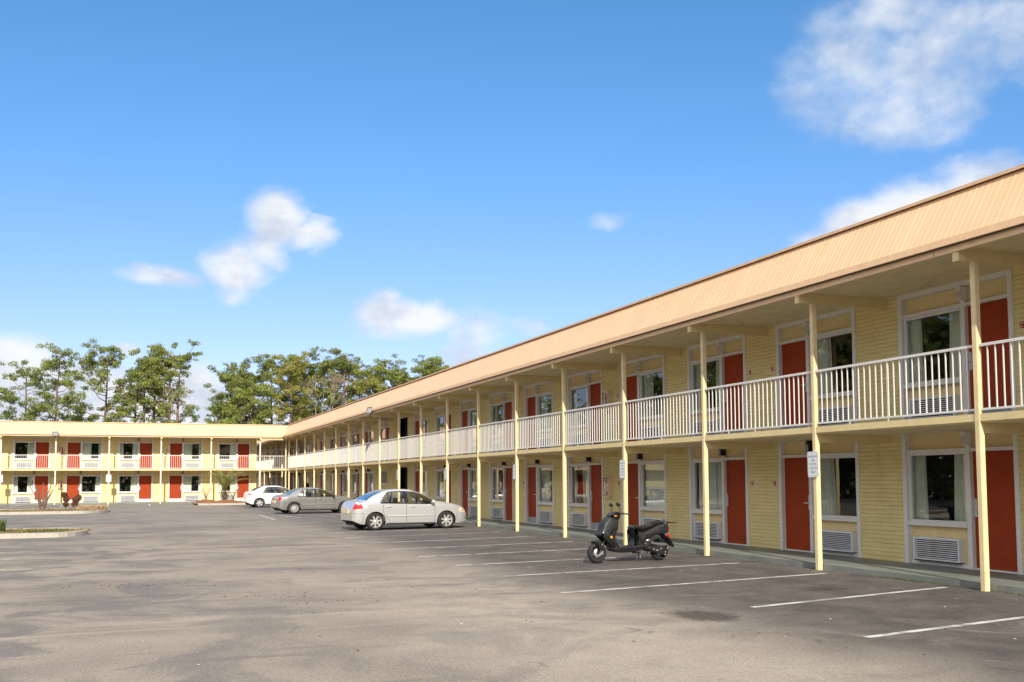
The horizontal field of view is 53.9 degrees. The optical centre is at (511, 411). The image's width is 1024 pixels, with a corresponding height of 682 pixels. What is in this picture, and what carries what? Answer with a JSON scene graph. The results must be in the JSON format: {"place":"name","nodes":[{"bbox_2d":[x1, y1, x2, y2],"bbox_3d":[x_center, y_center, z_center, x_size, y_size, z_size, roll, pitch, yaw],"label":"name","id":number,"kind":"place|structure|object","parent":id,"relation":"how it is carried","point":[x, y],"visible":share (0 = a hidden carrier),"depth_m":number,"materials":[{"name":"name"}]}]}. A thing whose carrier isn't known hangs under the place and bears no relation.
{"place":"outdoors","nodes":[
{"label":"outdoors","id":0,"kind":"place"},
{"bbox_2d":[19,529,50,532],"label":"grass","id":1,"kind":"structure","parent":0,"point":[32,530],"depth_m":29.91,"materials":[{"name":"green plant"}]},
{"bbox_2d":[0,528,91,533],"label":"dry grass","id":2,"kind":"structure","parent":0,"point":[70,530],"depth_m":30.34,"materials":[{"name":"plant"}]},
{"bbox_2d":[0,508,102,511],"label":"dry grass","id":3,"kind":"structure","parent":0,"point":[28,510],"depth_m":52.15,"materials":[{"name":"plant"}]},
{"bbox_2d":[70,504,108,509],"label":"ornamental grass","id":4,"kind":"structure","parent":0,"point":[95,507],"depth_m":53.62,"materials":[{"name":"beige plant"}]},
{"bbox_2d":[0,503,1023,681],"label":"parking lot","id":5,"kind":"structure","parent":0,"point":[52,629],"depth_m":12.26,"materials":[{"name":"grey asphalt"}]},
{"bbox_2d":[0,376,28,420],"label":"pine tree","id":6,"kind":"object","parent":5,"relation":"on","point":[4,398],"visible":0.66,"depth_m":111.33,"materials":[{"name":"green plant"}]},
{"bbox_2d":[0,360,58,420],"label":"pine tree","id":7,"kind":"object","parent":5,"relation":"on","point":[34,378],"visible":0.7,"depth_m":112.32,"materials":[{"name":"green plant"}]},
{"bbox_2d":[0,528,87,538],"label":"traffic island","id":8,"kind":"structure","parent":5,"relation":"on","point":[42,535],"depth_m":28.96,"materials":[{"name":"concrete"}]},
{"bbox_2d":[0,518,6,531],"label":"weed","id":9,"kind":"object","parent":8,"relation":"on","point":[2,525],"visible":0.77,"depth_m":29.70,"materials":[{"name":"green plant"}]},
{"bbox_2d":[16,342,86,421],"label":"pine tree","id":10,"kind":"object","parent":5,"relation":"on","point":[70,398],"visible":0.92,"depth_m":112.32,"materials":[{"name":"green plant"}]},
{"bbox_2d":[0,508,109,514],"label":"traffic island","id":11,"kind":"structure","parent":5,"relation":"on","point":[54,512],"depth_m":50.23,"materials":[{"name":"concrete"}]},
{"bbox_2d":[29,475,56,509],"bbox_3d":[-24.434,4.258,52.461,1.332,1.905,0.403,1,-4,-21],"label":"cut shrub","id":12,"kind":"object","parent":11,"relation":"on","point":[42,504],"visible":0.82,"depth_m":52.43,"materials":[{"name":"brown plant"}]},
{"bbox_2d":[61,492,69,508],"bbox_3d":[-24.064,4.788,54.198,0.502,0.980,0.406,1,-4,-21],"label":"topiary shrub","id":13,"kind":"object","parent":11,"relation":"on","point":[65,497],"visible":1,"depth_m":54.13,"materials":[{"name":"brown plant"}]},
{"bbox_2d":[71,494,81,508],"bbox_3d":[-23.388,4.839,54.024,0.555,0.850,0.423,1,-4,-21],"label":"topiary shrub","id":14,"kind":"object","parent":11,"relation":"on","point":[76,499],"visible":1,"depth_m":53.92,"materials":[{"name":"brown plant"}]},
{"bbox_2d":[52,403,100,422],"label":"pine tree","id":15,"kind":"object","parent":5,"relation":"on","point":[77,418],"visible":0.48,"depth_m":116.53,"materials":[{"name":"green plant"}]},
{"bbox_2d":[58,338,142,421],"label":"pine tree","id":16,"kind":"object","parent":5,"relation":"on","point":[88,363],"visible":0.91,"depth_m":115.38,"materials":[{"name":"green plant"}]},
{"bbox_2d":[104,347,162,423],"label":"pine tree","id":17,"kind":"object","parent":5,"relation":"on","point":[144,371],"visible":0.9,"depth_m":116.64,"materials":[{"name":"green plant"}]},
{"bbox_2d":[116,345,169,420],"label":"pine tree","id":18,"kind":"object","parent":5,"relation":"on","point":[147,409],"visible":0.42,"depth_m":119.11,"materials":[{"name":"green plant"}]},
{"bbox_2d":[0,421,287,504],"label":"motel wing","id":19,"kind":"structure","parent":5,"relation":"on","point":[155,462],"depth_m":74.03,"materials":[{"name":"yellow paint"}]},
{"bbox_2d":[14,477,32,491],"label":"window","id":20,"kind":"structure","parent":19,"relation":"in","point":[21,484],"depth_m":72.93,"materials":[{"name":"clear glass"}]},
{"bbox_2d":[15,443,35,463],"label":"window","id":21,"kind":"structure","parent":19,"relation":"in","point":[22,450],"depth_m":73.72,"materials":[{"name":"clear glass"}]},
{"bbox_2d":[34,476,47,502],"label":"door","id":22,"kind":"structure","parent":19,"relation":"in","point":[39,480],"depth_m":72.19,"materials":[{"name":"red metal"}]},
{"bbox_2d":[35,442,48,468],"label":"door","id":23,"kind":"structure","parent":19,"relation":"in","point":[42,448],"depth_m":72.35,"materials":[{"name":"red wood"}]},
{"bbox_2d":[67,476,79,501],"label":"door","id":24,"kind":"structure","parent":19,"relation":"in","point":[73,482],"depth_m":72.93,"materials":[{"name":"red wood"}]},
{"bbox_2d":[67,443,80,468],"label":"door","id":25,"kind":"structure","parent":19,"relation":"in","point":[74,449],"depth_m":73.09,"materials":[{"name":"red wood"}]},
{"bbox_2d":[82,476,99,491],"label":"window","id":26,"kind":"structure","parent":19,"relation":"in","point":[89,483],"depth_m":75.16,"materials":[{"name":"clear glass"}]},
{"bbox_2d":[82,443,100,458],"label":"window","id":27,"kind":"structure","parent":19,"relation":"in","point":[88,448],"depth_m":73.75,"materials":[{"name":"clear glass"}]},
{"bbox_2d":[118,476,136,499],"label":"window","id":28,"kind":"structure","parent":19,"relation":"in","point":[126,483],"depth_m":76.06,"materials":[{"name":"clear glass"}]},
{"bbox_2d":[120,443,137,458],"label":"window","id":29,"kind":"structure","parent":19,"relation":"in","point":[125,449],"depth_m":74.77,"materials":[{"name":"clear glass"}]},
{"bbox_2d":[139,476,150,501],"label":"door","id":30,"kind":"structure","parent":19,"relation":"in","point":[144,481],"depth_m":74.66,"materials":[{"name":"red wood"}]},
{"bbox_2d":[139,443,151,468],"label":"door","id":31,"kind":"structure","parent":19,"relation":"in","point":[145,462],"depth_m":74.82,"materials":[{"name":"red metal"}]},
{"bbox_2d":[169,476,181,500],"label":"door","id":32,"kind":"structure","parent":19,"relation":"in","point":[175,485],"depth_m":75.43,"materials":[{"name":"red wood"}]},
{"bbox_2d":[170,443,181,468],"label":"door","id":33,"kind":"structure","parent":19,"relation":"in","point":[175,448],"depth_m":75.60,"materials":[{"name":"red wood"}]},
{"bbox_2d":[181,476,199,490],"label":"window","id":34,"kind":"structure","parent":19,"relation":"in","point":[190,483],"depth_m":75.98,"materials":[{"name":"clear glass"}]},
{"bbox_2d":[184,444,200,458],"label":"window","id":35,"kind":"structure","parent":19,"relation":"in","point":[189,449],"depth_m":76.30,"materials":[{"name":"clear glass"}]},
{"bbox_2d":[219,476,234,490],"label":"window","id":36,"kind":"structure","parent":19,"relation":"in","point":[232,486],"depth_m":77.03,"materials":[{"name":"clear glass"}]},
{"bbox_2d":[219,444,235,458],"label":"window","id":37,"kind":"structure","parent":19,"relation":"in","point":[228,451],"depth_m":78.42,"materials":[{"name":"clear glass"}]},
{"bbox_2d":[237,475,248,499],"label":"door","id":38,"kind":"structure","parent":19,"relation":"in","point":[243,484],"depth_m":77.16,"materials":[{"name":"red metal"}]},
{"bbox_2d":[237,444,248,468],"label":"door","id":39,"kind":"structure","parent":19,"relation":"in","point":[243,449],"depth_m":77.35,"materials":[{"name":"red wood"}]},
{"bbox_2d":[138,343,195,422],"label":"pine tree","id":40,"kind":"object","parent":5,"relation":"on","point":[154,404],"visible":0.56,"depth_m":119.86,"materials":[{"name":"green plant"}]},
{"bbox_2d":[148,339,203,422],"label":"pine tree","id":41,"kind":"object","parent":5,"relation":"on","point":[186,358],"visible":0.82,"depth_m":117.69,"materials":[{"name":"green plant"}]},
{"bbox_2d":[162,388,192,422],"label":"bare tree","id":42,"kind":"object","parent":5,"relation":"on","point":[186,395],"visible":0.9,"depth_m":111.02,"materials":[{"name":"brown wood"}]},
{"bbox_2d":[184,499,245,504],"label":"planting bed","id":43,"kind":"object","parent":5,"relation":"on","point":[214,502],"visible":0.67,"depth_m":69.62,"materials":[{"name":"beige concrete"}]},
{"bbox_2d":[198,468,251,499],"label":"palm","id":44,"kind":"object","parent":43,"relation":"on","point":[223,493],"visible":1,"depth_m":70.35,"materials":[{"name":"green plant"}]},
{"bbox_2d":[243,486,305,506],"bbox_3d":[-14.496,5.207,62.139,3.971,1.318,1.959,2,-4,-27],"label":"parked car","id":45,"kind":"object","parent":5,"relation":"on","point":[256,497],"visible":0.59,"depth_m":61.04,"materials":[{"name":"white metal"}]},
{"bbox_2d":[271,487,353,513],"bbox_3d":[-9.778,4.392,50.095,4.202,1.276,2.001,2,-4,-28],"label":"parked car","id":46,"kind":"object","parent":5,"relation":"on","point":[292,501],"visible":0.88,"depth_m":49.24,"materials":[{"name":"grey metal"}]},
{"bbox_2d":[341,481,465,529],"bbox_3d":[-3.581,3.056,33.652,4.094,1.667,2.001,2,-4,-27],"label":"parked car","id":47,"kind":"object","parent":5,"relation":"on","point":[370,510],"visible":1,"depth_m":32.87,"materials":[{"name":"white metal"}]},
{"bbox_2d":[0,504,1023,637],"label":"parking lines","id":48,"kind":"object","parent":5,"relation":"on","point":[926,629],"visible":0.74,"depth_m":15.14,"materials":[{"name":"paint"}]},
{"bbox_2d":[587,502,675,562],"bbox_3d":[2.373,2.359,19.690,2.098,1.198,0.677,2,-4,-28],"label":"motor scooter","id":49,"kind":"object","parent":5,"relation":"on","point":[638,537],"visible":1,"depth_m":19.57,"materials":[{"name":"black metal"}]},
{"bbox_2d":[467,524,1023,594],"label":"weeds","id":50,"kind":"object","parent":5,"relation":"on","point":[896,578],"visible":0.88,"depth_m":15.49,"materials":[{"name":"green plant"}]},
{"bbox_2d":[0,501,1023,594],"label":"walkway","id":51,"kind":"structure","parent":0,"point":[1002,582],"depth_m":18.63,"materials":[{"name":"grey concrete"}]},
{"bbox_2d":[0,0,1023,425],"label":"sky","id":52,"kind":"structure","parent":0,"point":[456,181],"materials":[{"name":"blue"}]},
{"label":"ground","id":53,"kind":"structure","parent":0,"visible":0},
{"bbox_2d":[135,346,172,422],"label":"pine tree","id":54,"kind":"object","parent":53,"relation":"on","point":[159,418],"visible":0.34,"depth_m":119.79,"materials":[{"name":"green plant"}]},
{"bbox_2d":[204,396,241,422],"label":"pine tree","id":55,"kind":"object","parent":53,"relation":"on","point":[213,414],"visible":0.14,"depth_m":122.97,"materials":[{"name":"green plant"}]},
{"bbox_2d":[203,359,272,424],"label":"pine tree","id":56,"kind":"object","parent":53,"relation":"on","point":[219,397],"visible":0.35,"depth_m":122.07,"materials":[{"name":"green plant"}]},
{"bbox_2d":[207,367,284,424],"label":"pine tree","id":57,"kind":"object","parent":53,"relation":"on","point":[250,393],"visible":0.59,"depth_m":118.03,"materials":[{"name":"green plant"}]},
{"bbox_2d":[239,367,274,422],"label":"pine tree","id":58,"kind":"object","parent":53,"relation":"on","point":[257,379],"visible":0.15,"depth_m":127.39,"materials":[{"name":"green plant"}]},
{"bbox_2d":[243,353,292,424],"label":"pine tree","id":59,"kind":"object","parent":53,"relation":"on","point":[267,364],"visible":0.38,"depth_m":124.42,"materials":[{"name":"green plant"}]},
{"bbox_2d":[264,351,318,425],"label":"pine tree","id":60,"kind":"object","parent":53,"relation":"on","point":[294,369],"visible":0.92,"depth_m":119.85,"materials":[{"name":"green plant"}]},
{"bbox_2d":[274,354,325,425],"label":"pine tree","id":61,"kind":"object","parent":53,"relation":"on","point":[299,381],"visible":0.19,"depth_m":125.35,"materials":[{"name":"green plant"}]},
{"bbox_2d":[278,351,326,412],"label":"pine tree","id":62,"kind":"object","parent":53,"relation":"on","point":[308,368],"visible":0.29,"depth_m":126.08,"materials":[{"name":"green plant"}]},
{"bbox_2d":[282,402,323,425],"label":"pine tree","id":63,"kind":"object","parent":53,"relation":"on","point":[305,413],"visible":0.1,"depth_m":123.48,"materials":[{"name":"green plant"}]},
{"bbox_2d":[298,359,329,414],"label":"pine tree","id":64,"kind":"object","parent":53,"relation":"on","point":[312,373],"visible":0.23,"depth_m":128.32,"materials":[{"name":"green plant"}]},
{"bbox_2d":[299,371,352,411],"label":"bare tree","id":65,"kind":"object","parent":53,"relation":"on","point":[333,383],"visible":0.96,"depth_m":117.67,"materials":[{"name":"brown plant"}]},
{"bbox_2d":[310,346,354,412],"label":"pine tree","id":66,"kind":"object","parent":53,"relation":"on","point":[324,370],"visible":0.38,"depth_m":124.66,"materials":[{"name":"green plant"}]},
{"bbox_2d":[319,347,369,409],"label":"pine tree","id":67,"kind":"object","parent":53,"relation":"on","point":[345,365],"visible":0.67,"depth_m":123.03,"materials":[{"name":"green plant"}]},
{"bbox_2d":[336,356,362,404],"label":"pine tree","id":68,"kind":"object","parent":53,"relation":"on","point":[356,362],"visible":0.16,"depth_m":129.20,"materials":[{"name":"green plant"}]},
{"bbox_2d":[338,365,388,406],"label":"pine tree","id":69,"kind":"object","parent":53,"relation":"on","point":[373,383],"visible":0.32,"depth_m":123.34,"materials":[{"name":"green plant"}]},
{"bbox_2d":[351,361,390,401],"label":"pine tree","id":70,"kind":"object","parent":53,"relation":"on","point":[369,370],"visible":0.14,"depth_m":127.26,"materials":[{"name":"green plant"}]},
{"bbox_2d":[367,353,405,391],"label":"pine tree","id":71,"kind":"object","parent":53,"relation":"on","point":[390,374],"visible":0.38,"depth_m":124.30,"materials":[{"name":"green plant"}]},
{"bbox_2d":[380,364,422,387],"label":"pine tree","id":72,"kind":"object","parent":53,"relation":"on","point":[406,379],"visible":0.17,"depth_m":125.95,"materials":[{"name":"green plant"}]},
{"bbox_2d":[411,356,441,376],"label":"pine tree","id":73,"kind":"object","parent":53,"relation":"on","point":[418,363],"visible":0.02,"depth_m":131.40,"materials":[{"name":"green plant"}]},
{"bbox_2d":[414,354,448,376],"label":"pine tree","id":74,"kind":"object","parent":53,"relation":"on","point":[429,368],"visible":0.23,"depth_m":126.04,"materials":[{"name":"green plant"}]},
{"bbox_2d":[256,164,1023,591],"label":"motel wing","id":75,"kind":"structure","parent":53,"relation":"on","point":[876,362],"depth_m":20.91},
{"bbox_2d":[381,470,387,484],"bbox_3d":[-6.949,3.557,54.595,0.049,0.770,1.500,1,-4,-21],"label":"store room window","id":76,"kind":"structure","parent":75,"relation":"in","point":[384,473],"depth_m":54.38,"materials":[{"name":"grey glass"}]},
{"bbox_2d":[416,471,418,502],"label":"door","id":77,"kind":"structure","parent":75,"relation":"in","point":[417,472],"depth_m":48.46,"materials":[{"name":"red metal"}]},
{"bbox_2d":[416,421,418,458],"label":"door","id":78,"kind":"structure","parent":75,"relation":"in","point":[417,422],"depth_m":48.50,"materials":[{"name":"red metal"}]},
{"bbox_2d":[423,472,426,495],"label":"window","id":79,"kind":"structure","parent":75,"relation":"in","point":[424,473],"depth_m":47.76,"materials":[{"name":"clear glass"}]},
{"bbox_2d":[423,420,426,443],"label":"window","id":80,"kind":"structure","parent":75,"relation":"in","point":[424,422],"depth_m":47.86,"materials":[{"name":"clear glass"}]},
{"bbox_2d":[439,471,444,496],"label":"window","id":81,"kind":"structure","parent":75,"relation":"in","point":[441,473],"depth_m":45.37,"materials":[{"name":"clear glass"}]},
{"bbox_2d":[439,417,444,441],"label":"window","id":82,"kind":"structure","parent":75,"relation":"in","point":[441,420],"depth_m":45.47,"materials":[{"name":"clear glass"}]},
{"bbox_2d":[445,470,450,502],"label":"door","id":83,"kind":"structure","parent":75,"relation":"in","point":[449,470],"depth_m":43.58,"materials":[{"name":"red wood"}]},
{"bbox_2d":[449,414,450,455],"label":"door","id":84,"kind":"structure","parent":75,"relation":"in","point":[450,414],"depth_m":43.71,"materials":[{"name":"red metal"}]},
{"bbox_2d":[463,470,467,515],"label":"door","id":85,"kind":"structure","parent":75,"relation":"in","point":[465,472],"depth_m":41.53,"materials":[{"name":"red metal"}]},
{"bbox_2d":[463,411,467,454],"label":"door","id":86,"kind":"structure","parent":75,"relation":"in","point":[465,414],"depth_m":41.63,"materials":[{"name":"red metal"}]},
{"bbox_2d":[472,470,476,497],"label":"window","id":87,"kind":"structure","parent":75,"relation":"in","point":[474,472],"depth_m":40.87,"materials":[{"name":"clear glass"}]},
{"bbox_2d":[472,410,476,437],"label":"window","id":88,"kind":"structure","parent":75,"relation":"in","point":[474,413],"depth_m":40.93,"materials":[{"name":"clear glass"}]},
{"bbox_2d":[494,469,502,498],"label":"window","id":89,"kind":"structure","parent":75,"relation":"in","point":[498,474],"depth_m":38.59,"materials":[{"name":"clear glass"}]},
{"bbox_2d":[494,405,502,434],"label":"window","id":90,"kind":"structure","parent":75,"relation":"in","point":[498,410],"depth_m":38.76,"materials":[{"name":"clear glass"}]},
{"bbox_2d":[504,468,511,519],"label":"door","id":91,"kind":"structure","parent":75,"relation":"in","point":[508,491],"depth_m":36.81,"materials":[{"name":"red metal"}]},
{"bbox_2d":[504,402,511,450],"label":"door","id":92,"kind":"structure","parent":75,"relation":"in","point":[509,404],"depth_m":36.94,"materials":[{"name":"red metal"}]},
{"bbox_2d":[528,467,535,522],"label":"door","id":93,"kind":"structure","parent":75,"relation":"in","point":[531,470],"depth_m":34.70,"materials":[{"name":"red metal"}]},
{"bbox_2d":[528,397,535,449],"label":"door","id":94,"kind":"structure","parent":75,"relation":"in","point":[531,401],"depth_m":34.84,"materials":[{"name":"red metal"}]},
{"bbox_2d":[540,395,551,428],"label":"window","id":95,"kind":"structure","parent":75,"relation":"in","point":[545,401],"depth_m":34.28,"materials":[{"name":"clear glass"}]},
{"bbox_2d":[541,468,551,501],"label":"window","id":96,"kind":"structure","parent":75,"relation":"in","point":[546,473],"depth_m":33.90,"materials":[{"name":"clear glass"}]},
{"bbox_2d":[573,388,586,424],"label":"window","id":97,"kind":"structure","parent":75,"relation":"in","point":[579,395],"depth_m":31.91,"materials":[{"name":"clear glass"}]},
{"bbox_2d":[573,467,587,502],"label":"window","id":98,"kind":"structure","parent":75,"relation":"in","point":[580,474],"depth_m":31.61,"materials":[{"name":"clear glass"}]},
{"bbox_2d":[589,383,600,444],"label":"door","id":99,"kind":"structure","parent":75,"relation":"in","point":[595,390],"depth_m":30.08,"materials":[{"name":"red wood"}]},
{"bbox_2d":[590,465,601,528],"bbox_3d":[2.524,2.526,29.836,0.130,1.902,0.890,1,-4,-21],"label":"door","id":100,"kind":"structure","parent":75,"relation":"in","point":[596,470],"depth_m":29.94,"materials":[{"name":"red metal"}]},
{"bbox_2d":[602,390,611,410],"bbox_3d":[2.740,-0.313,29.065,0.160,0.580,0.340,1,-4,-21],"label":"extinguisher cabinet","id":101,"kind":"object","parent":75,"relation":"attached to","point":[607,397],"visible":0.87,"depth_m":28.95,"materials":[{"name":"beige glass"}]},
{"bbox_2d":[603,476,612,496],"bbox_3d":[2.752,2.142,28.899,0.160,0.580,0.340,1,-4,-21],"label":"extinguisher cabinet","id":102,"kind":"object","parent":75,"relation":"attached to","point":[607,486],"visible":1,"depth_m":28.77,"materials":[{"name":"beige glass"}]},
{"bbox_2d":[619,460,624,477],"bbox_3d":[2.701,1.402,24.625,0.008,0.450,0.300,1,-4,-21],"label":"parking sign","id":103,"kind":"object","parent":75,"relation":"attached to","point":[622,468],"visible":1,"depth_m":24.62,"materials":[{"name":"white metal"}]},
{"bbox_2d":[626,376,637,441],"bbox_3d":[3.308,-0.033,27.917,0.130,1.902,0.890,1,-4,-21],"label":"door","id":104,"kind":"structure","parent":75,"relation":"in","point":[631,382],"depth_m":27.93,"materials":[{"name":"red metal"}]},
{"bbox_2d":[627,464,638,525],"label":"door","id":105,"kind":"structure","parent":75,"relation":"in","point":[633,500],"depth_m":27.77,"materials":[{"name":"red metal"}]},
{"bbox_2d":[643,372,662,415],"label":"window","id":106,"kind":"structure","parent":75,"relation":"in","point":[652,383],"depth_m":27.55,"materials":[{"name":"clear glass"}]},
{"bbox_2d":[644,464,663,506],"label":"window","id":107,"kind":"structure","parent":75,"relation":"in","point":[654,473],"depth_m":26.91,"materials":[{"name":"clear glass"}]},
{"bbox_2d":[695,360,719,409],"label":"window","id":108,"kind":"structure","parent":75,"relation":"in","point":[713,368],"depth_m":24.99,"materials":[{"name":"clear glass"}]},
{"bbox_2d":[696,462,721,509],"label":"window","id":109,"kind":"structure","parent":75,"relation":"in","point":[714,468],"depth_m":24.17,"materials":[{"name":"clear glass"}]},
{"bbox_2d":[724,353,743,433],"bbox_3d":[5.128,-0.364,23.151,0.130,1.902,0.890,1,-4,-21],"label":"door","id":110,"kind":"structure","parent":75,"relation":"in","point":[733,364],"depth_m":23.23,"materials":[{"name":"red wood"}]},
{"bbox_2d":[725,460,746,543],"bbox_3d":[5.140,2.051,22.988,0.130,1.902,0.890,1,-4,-21],"label":"door","id":111,"kind":"structure","parent":75,"relation":"in","point":[735,500],"depth_m":23.06,"materials":[{"name":"red metal"}]},
{"bbox_2d":[782,341,806,428],"bbox_3d":[5.923,-0.508,21.069,0.130,1.902,0.890,1,-4,-21],"label":"door","id":112,"kind":"structure","parent":75,"relation":"in","point":[793,354],"depth_m":21.12,"materials":[{"name":"red wood"}]},
{"bbox_2d":[785,457,810,550],"bbox_3d":[5.935,1.906,20.906,0.130,1.902,0.890,1,-4,-21],"label":"door","id":113,"kind":"structure","parent":75,"relation":"in","point":[796,469],"depth_m":20.95,"materials":[{"name":"red metal"}]},
{"bbox_2d":[807,451,818,476],"bbox_3d":[5.316,0.927,17.777,0.008,0.450,0.300,1,-5,-21],"label":"parking sign","id":114,"kind":"object","parent":75,"relation":"attached to","point":[813,464],"visible":1,"depth_m":17.77,"materials":[{"name":"white metal"}]},
{"bbox_2d":[817,333,852,393],"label":"window","id":115,"kind":"structure","parent":75,"relation":"in","point":[836,351],"depth_m":20.87,"materials":[{"name":"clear glass"}]},
{"bbox_2d":[820,458,856,515],"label":"window","id":116,"kind":"structure","parent":75,"relation":"in","point":[837,475],"depth_m":20.72,"materials":[{"name":"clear glass"}]},
{"bbox_2d":[909,311,961,382],"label":"window","id":117,"kind":"structure","parent":75,"relation":"in","point":[940,332],"depth_m":18.27,"materials":[{"name":"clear glass"}]},
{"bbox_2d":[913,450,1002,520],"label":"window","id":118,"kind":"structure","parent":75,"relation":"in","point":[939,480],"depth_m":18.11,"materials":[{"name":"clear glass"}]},
{"bbox_2d":[968,298,1011,413],"bbox_3d":[7.744,-0.839,16.303,0.130,1.902,0.890,1,-4,-21],"label":"door","id":119,"kind":"structure","parent":75,"relation":"in","point":[994,314],"depth_m":16.27,"materials":[{"name":"red wood"}]},
{"bbox_2d":[973,450,1017,571],"bbox_3d":[7.755,1.576,16.139,0.130,1.902,0.890,1,-4,-21],"label":"door","id":120,"kind":"structure","parent":75,"relation":"in","point":[1002,540],"depth_m":16.09,"materials":[{"name":"red metal"}]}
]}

